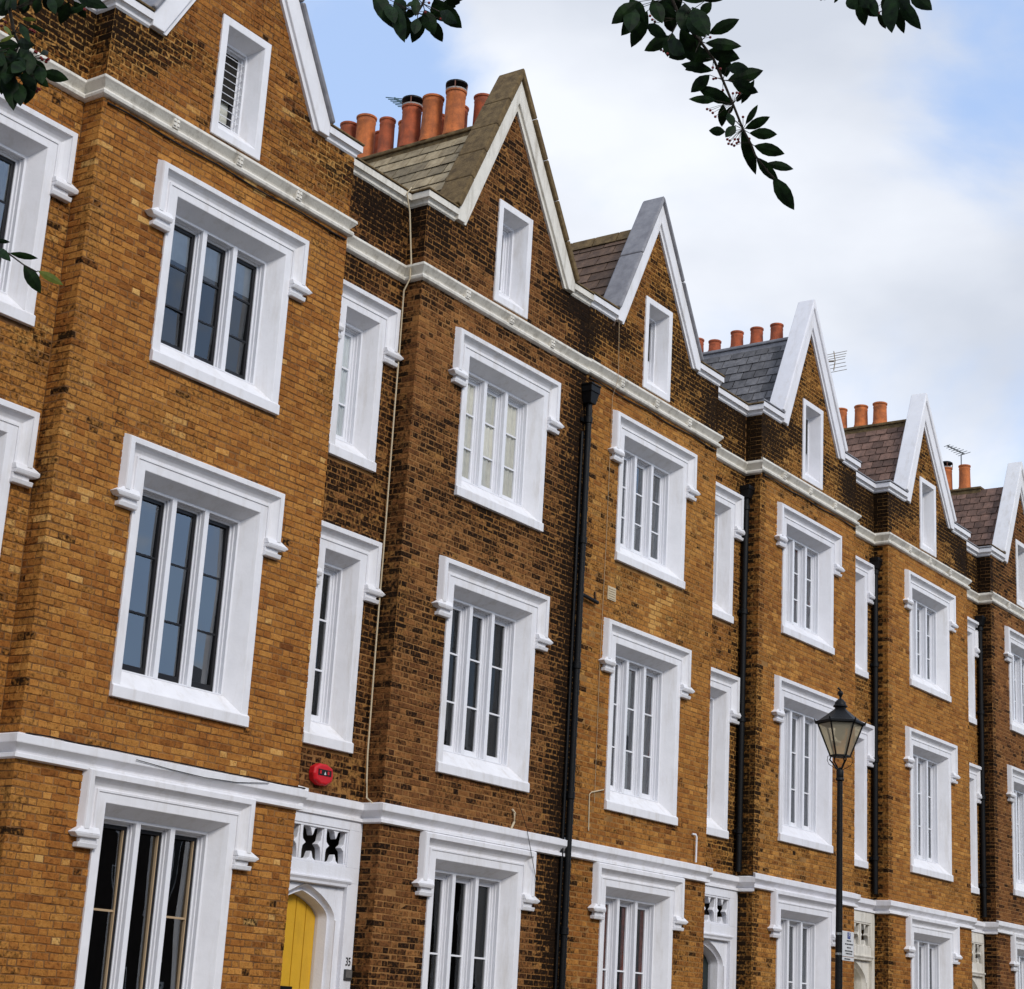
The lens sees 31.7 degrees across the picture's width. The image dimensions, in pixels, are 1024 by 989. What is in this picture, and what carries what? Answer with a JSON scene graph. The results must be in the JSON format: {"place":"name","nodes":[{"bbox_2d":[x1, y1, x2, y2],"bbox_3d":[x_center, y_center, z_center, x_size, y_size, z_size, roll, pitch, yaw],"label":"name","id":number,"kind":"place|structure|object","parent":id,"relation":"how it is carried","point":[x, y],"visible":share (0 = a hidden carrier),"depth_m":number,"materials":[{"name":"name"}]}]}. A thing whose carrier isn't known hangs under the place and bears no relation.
{"place":"outdoors","nodes":[
{"label":"outdoors","id":0,"kind":"place"},
{"bbox_2d":[0,0,364,988],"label":"terraced house","id":1,"kind":"structure","parent":0,"point":[176,182],"depth_m":19.60,"materials":[{"name":"brown brick"}]},
{"bbox_2d":[0,398,39,552],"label":"window","id":2,"kind":"structure","parent":1,"relation":"in","point":[19,424],"depth_m":18.15,"materials":[{"name":"white paint"}]},
{"bbox_2d":[0,93,78,326],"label":"window","id":3,"kind":"structure","parent":1,"relation":"in","point":[37,152],"depth_m":18.83,"materials":[{"name":"white paint"}]},
{"bbox_2d":[68,768,258,988],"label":"window","id":4,"kind":"structure","parent":1,"relation":"in","point":[164,855],"depth_m":19.26,"materials":[{"name":"white paint"}]},
{"bbox_2d":[25,732,305,788],"bbox_3d":[-3.424,2.865,19.230,0.311,0.070,4.465,-7,-19,31],"label":"cable","id":5,"kind":"object","parent":1,"relation":"on","point":[161,759],"visible":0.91,"depth_m":18.88,"materials":[{"name":"black metal"}]},
{"bbox_2d":[136,759,256,782],"bbox_3d":[-3.279,2.985,19.293,0.013,0.083,2.001,-8,-20,34],"label":"cable","id":6,"kind":"object","parent":1,"relation":"attached to","point":[197,775],"visible":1,"depth_m":19.19,"materials":[{"name":"black metal"}]},
{"bbox_2d":[109,433,287,727],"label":"window","id":7,"kind":"structure","parent":1,"relation":"in","point":[200,535],"depth_m":20.08,"materials":[{"name":"white paint"}]},
{"bbox_2d":[145,159,311,415],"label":"window","id":8,"kind":"structure","parent":1,"relation":"in","point":[228,275],"depth_m":20.93,"materials":[{"name":"white paint"}]},
{"bbox_2d":[210,14,271,160],"bbox_3d":[-3.315,-4.753,21.287,0.372,1.530,0.820,-8,-20,34],"label":"window","id":9,"kind":"structure","parent":1,"relation":"in","point":[240,125],"depth_m":21.40,"materials":[{"name":"white paint"}]},
{"bbox_2d":[0,0,931,292],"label":"tree","id":10,"kind":"object","parent":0,"point":[26,68],"visible":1,"depth_m":4.92,"materials":[{"name":"green plant"}]},
{"bbox_2d":[303,0,1023,488],"label":"sky","id":11,"kind":"structure","parent":0,"point":[904,230],"materials":[{"name":"white"}]},
{"bbox_2d":[699,299,890,988],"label":"terraced house","id":12,"kind":"structure","parent":0,"point":[814,565],"depth_m":32.03,"materials":[{"name":"brown brick"}]},
{"bbox_2d":[767,888,835,988],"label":"window","id":13,"kind":"structure","parent":12,"relation":"in","point":[803,926],"depth_m":30.76,"materials":[{"name":"white paint"}]},
{"bbox_2d":[771,674,840,852],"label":"window","id":14,"kind":"structure","parent":12,"relation":"in","point":[805,773],"depth_m":31.57,"materials":[{"name":"white paint"}]},
{"bbox_2d":[774,502,844,654],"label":"window","id":15,"kind":"structure","parent":12,"relation":"in","point":[811,551],"depth_m":32.53,"materials":[{"name":"white paint"}]},
{"bbox_2d":[802,398,822,489],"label":"window","id":16,"kind":"structure","parent":12,"relation":"in","point":[812,462],"depth_m":33.18,"materials":[{"name":"white paint"}]},
{"bbox_2d":[828,351,846,372],"bbox_3d":[5.921,-1.596,34.360,0.208,2.262,1.018,16,-21,-38],"label":"tv aerial","id":17,"kind":"object","parent":12,"relation":"attached to","point":[834,353],"visible":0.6,"depth_m":34.40,"materials":[{"name":"grey metal"}]},
{"bbox_2d":[854,721,874,868],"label":"window","id":18,"kind":"structure","parent":12,"relation":"in","point":[865,745],"depth_m":33.78,"materials":[{"name":"white paint"}]},
{"bbox_2d":[855,556,874,678],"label":"window","id":19,"kind":"structure","parent":12,"relation":"in","point":[864,576],"depth_m":34.71,"materials":[{"name":"white paint"}]},
{"bbox_2d":[839,393,998,988],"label":"terraced house","id":20,"kind":"structure","parent":0,"point":[931,929],"depth_m":36.28,"materials":[{"name":"brown brick"}]},
{"bbox_2d":[919,476,935,557],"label":"window","id":21,"kind":"structure","parent":20,"relation":"in","point":[927,491],"depth_m":37.34,"materials":[{"name":"white paint"}]},
{"bbox_2d":[903,569,958,702],"bbox_3d":[8.332,2.905,36.528,0.432,2.298,2.662,-8,-20,34],"label":"window","id":22,"kind":"structure","parent":20,"relation":"in","point":[932,609],"depth_m":36.88,"materials":[{"name":"white paint"}]},
{"bbox_2d":[904,726,960,881],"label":"window","id":23,"kind":"structure","parent":20,"relation":"in","point":[932,761],"depth_m":35.96,"materials":[{"name":"white paint"}]},
{"bbox_2d":[904,914,962,988],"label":"window","id":24,"kind":"structure","parent":20,"relation":"in","point":[932,946],"depth_m":35.10,"materials":[{"name":"white paint"}]},
{"bbox_2d":[967,616,979,724],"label":"window","id":25,"kind":"structure","parent":20,"relation":"in","point":[973,650],"depth_m":39.03,"materials":[{"name":"white paint"}]},
{"bbox_2d":[969,762,981,893],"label":"window","id":26,"kind":"structure","parent":20,"relation":"in","point":[974,770],"depth_m":38.10,"materials":[{"name":"white paint"}]},
{"bbox_2d":[943,461,1023,988],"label":"terraced house","id":27,"kind":"structure","parent":0,"point":[993,518],"depth_m":39.66,"materials":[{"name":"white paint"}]},
{"bbox_2d":[944,444,969,463],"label":"tv aerial","id":28,"kind":"object","parent":27,"relation":"attached to","point":[957,450],"visible":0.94,"depth_m":43.39,"materials":[{"name":"silver metal"}]},
{"bbox_2d":[1003,626,1023,735],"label":"window","id":29,"kind":"structure","parent":27,"relation":"in","point":[1014,640],"depth_m":40.68,"materials":[{"name":"white paint"}]},
{"bbox_2d":[1006,764,1023,897],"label":"window","id":30,"kind":"structure","parent":27,"relation":"in","point":[1015,776],"depth_m":39.65,"materials":[{"name":"white paint"}]},
{"bbox_2d":[1009,932,1023,988],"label":"window","id":31,"kind":"structure","parent":27,"relation":"in","point":[1017,940],"depth_m":38.44,"materials":[{"name":"white paint"}]},
{"bbox_2d":[1015,539,1023,608],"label":"window","id":32,"kind":"structure","parent":27,"relation":"in","point":[1019,546],"depth_m":41.61,"materials":[{"name":"white paint"}]},
{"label":"road","id":33,"kind":"structure","parent":0,"visible":0},
{"bbox_2d":[814,687,866,988],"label":"street lamp","id":34,"kind":"object","parent":33,"relation":"on","point":[840,718],"visible":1,"depth_m":17.96,"materials":[{"name":"black metal"}]},
{"bbox_2d":[835,931,853,961],"bbox_3d":[3.241,4.405,17.618,0.090,0.280,0.271,-8,-20,34],"label":"parking sign","id":35,"kind":"object","parent":34,"relation":"attached to","point":[847,944],"visible":1,"depth_m":17.58,"materials":[{"name":"white metal"}]},
{"bbox_3d":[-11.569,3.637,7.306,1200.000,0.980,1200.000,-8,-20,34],"label":"ground","id":36,"kind":"structure","parent":0,"visible":0},
{"bbox_2d":[280,68,594,988],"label":"terraced house","id":37,"kind":"structure","parent":36,"relation":"on","point":[418,874],"depth_m":23.72,"materials":[{"name":"brown brick"}]},
{"bbox_2d":[280,893,314,988],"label":"door","id":38,"kind":"structure","parent":37,"relation":"in","point":[300,920],"depth_m":21.08,"materials":[{"name":"yellow paint"}]},
{"bbox_2d":[309,763,332,785],"bbox_3d":[-2.246,3.308,21.334,0.099,0.250,0.356,-8,-20,34],"label":"alarm box","id":39,"kind":"object","parent":37,"relation":"attached to","point":[320,774],"visible":1,"depth_m":21.27,"materials":[{"name":"red plastic"}]},
{"bbox_2d":[302,520,384,753],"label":"window","id":40,"kind":"structure","parent":37,"relation":"in","point":[349,562],"depth_m":22.14,"materials":[{"name":"white paint"}]},
{"bbox_2d":[343,969,351,979],"bbox_3d":[-1.936,5.668,21.318,0.031,0.120,0.130,-8,-20,34],"label":"entry panel","id":41,"kind":"object","parent":37,"relation":"attached to","point":[347,975],"visible":1,"depth_m":21.29,"materials":[{"name":"grey plastic"}]},
{"bbox_2d":[328,279,403,472],"bbox_3d":[-2.047,-1.479,22.899,0.432,2.298,1.542,-8,-20,34],"label":"window","id":42,"kind":"structure","parent":37,"relation":"in","point":[369,326],"depth_m":23.06,"materials":[{"name":"white paint"}]},
{"bbox_2d":[366,187,411,802],"bbox_3d":[-1.466,-0.172,22.902,0.290,8.156,0.196,-2,-17,17],"label":"cable","id":43,"kind":"object","parent":37,"relation":"on","point":[367,798],"visible":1,"depth_m":22.94,"materials":[{"name":"beige plastic"}]},
{"bbox_2d":[386,97,401,106],"bbox_3d":[-1.773,-5.625,30.749,0.720,2.905,0.976,9,-17,-19],"label":"tv aerial","id":44,"kind":"object","parent":37,"relation":"attached to","point":[397,99],"visible":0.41,"depth_m":31.17,"materials":[{"name":"grey metal"}]},
{"bbox_2d":[412,830,539,988],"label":"window","id":45,"kind":"structure","parent":37,"relation":"in","point":[476,892],"depth_m":23.52,"materials":[{"name":"white paint"}]},
{"bbox_2d":[431,555,552,792],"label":"window","id":46,"kind":"structure","parent":37,"relation":"in","point":[494,625],"depth_m":24.32,"materials":[{"name":"white paint"}]},
{"bbox_2d":[448,327,563,531],"bbox_3d":[-0.208,-0.820,24.900,0.432,2.298,2.662,-8,-20,34],"label":"window","id":47,"kind":"structure","parent":37,"relation":"in","point":[508,407],"depth_m":25.11,"materials":[{"name":"white paint"}]},
{"bbox_2d":[510,809,515,828],"bbox_3d":[0.012,4.296,23.904,0.064,0.289,0.121,2,-16,6],"label":"cable","id":48,"kind":"object","parent":37,"relation":"on","point":[513,823],"visible":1,"depth_m":23.91,"materials":[{"name":"beige plastic"}]},
{"bbox_2d":[493,199,532,318],"bbox_3d":[-0.120,-3.305,25.626,0.372,1.530,0.820,-8,-20,34],"label":"window","id":49,"kind":"structure","parent":37,"relation":"in","point":[512,282],"depth_m":25.76,"materials":[{"name":"white paint"}]},
{"bbox_2d":[515,792,537,890],"bbox_3d":[0.206,4.615,24.029,0.527,1.253,0.047,18,-22,-41],"label":"cable","id":50,"kind":"object","parent":37,"relation":"attached to","point":[529,842],"visible":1,"depth_m":24.04,"materials":[{"name":"black metal"}]},
{"bbox_2d":[557,196,763,988],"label":"terraced house","id":51,"kind":"structure","parent":36,"relation":"on","point":[653,904],"depth_m":27.91,"materials":[{"name":"brown brick"}]},
{"bbox_2d":[554,382,600,988],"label":"tall downpipe","id":52,"kind":"object","parent":51,"relation":"attached to","point":[590,391],"visible":1,"depth_m":25.41,"materials":[{"name":"black metal"}]},
{"bbox_2d":[583,592,598,603],"bbox_3d":[1.114,1.451,26.067,0.078,0.189,0.454,-8,-20,34],"label":"overflow pipe","id":53,"kind":"object","parent":51,"relation":"attached to","point":[591,599],"visible":1,"depth_m":26.08,"materials":[{"name":"black metal"}]},
{"bbox_2d":[588,789,603,830],"bbox_3d":[1.187,4.469,25.619,0.018,0.629,0.381,-8,-20,34],"label":"cable","id":54,"kind":"object","parent":51,"relation":"attached to","point":[589,805],"visible":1,"depth_m":25.49,"materials":[{"name":"beige plastic"}]},
{"bbox_2d":[594,318,618,802],"bbox_3d":[1.415,0.820,26.610,0.106,7.402,0.037,-8,-20,34],"label":"cable","id":55,"kind":"object","parent":51,"relation":"attached to","point":[604,572],"visible":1,"depth_m":26.54,"materials":[{"name":"black plastic"}]},
{"bbox_2d":[607,585,615,601],"bbox_3d":[1.466,1.464,26.659,0.040,0.200,0.220,-8,-20,34],"label":"air vent","id":56,"kind":"object","parent":51,"relation":"attached to","point":[611,593],"visible":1,"depth_m":26.64,"materials":[{"name":"beige plastic"}]},
{"bbox_2d":[587,862,687,988],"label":"window","id":57,"kind":"structure","parent":51,"relation":"in","point":[638,912],"depth_m":26.48,"materials":[{"name":"white paint"}]},
{"bbox_2d":[598,617,694,825],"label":"window","id":58,"kind":"structure","parent":51,"relation":"in","point":[649,674],"depth_m":27.35,"materials":[{"name":"white paint"}]},
{"bbox_2d":[608,410,700,589],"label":"window","id":59,"kind":"structure","parent":51,"relation":"in","point":[657,475],"depth_m":28.28,"materials":[{"name":"white paint"}]},
{"bbox_2d":[642,296,672,401],"bbox_3d":[2.172,-2.285,28.742,0.372,1.530,0.820,-8,-20,34],"label":"window","id":60,"kind":"structure","parent":51,"relation":"in","point":[656,375],"depth_m":28.87,"materials":[{"name":"white paint"}]},
{"bbox_2d":[692,833,696,861],"bbox_3d":[2.799,5.421,27.723,0.103,0.436,0.036,14,-19,-32],"label":"pipe","id":61,"kind":"object","parent":51,"relation":"attached to","point":[695,847],"visible":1,"depth_m":27.73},
{"bbox_2d":[702,954,707,988],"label":"door","id":62,"kind":"structure","parent":51,"relation":"in","point":[705,963],"depth_m":28.69,"materials":[{"name":"black paint"}]},
{"bbox_2d":[706,667,740,838],"bbox_3d":[3.219,4.193,29.380,0.432,2.708,1.446,-8,-20,34],"label":"window","id":63,"kind":"structure","parent":51,"relation":"in","point":[724,687],"depth_m":29.56,"materials":[{"name":"white paint"}]},
{"bbox_2d":[712,482,744,623],"bbox_3d":[3.410,0.976,30.314,0.432,2.298,1.446,-8,-20,34],"label":"window","id":64,"kind":"structure","parent":51,"relation":"in","point":[729,505],"depth_m":30.49,"materials":[{"name":"white paint"}]}
]}

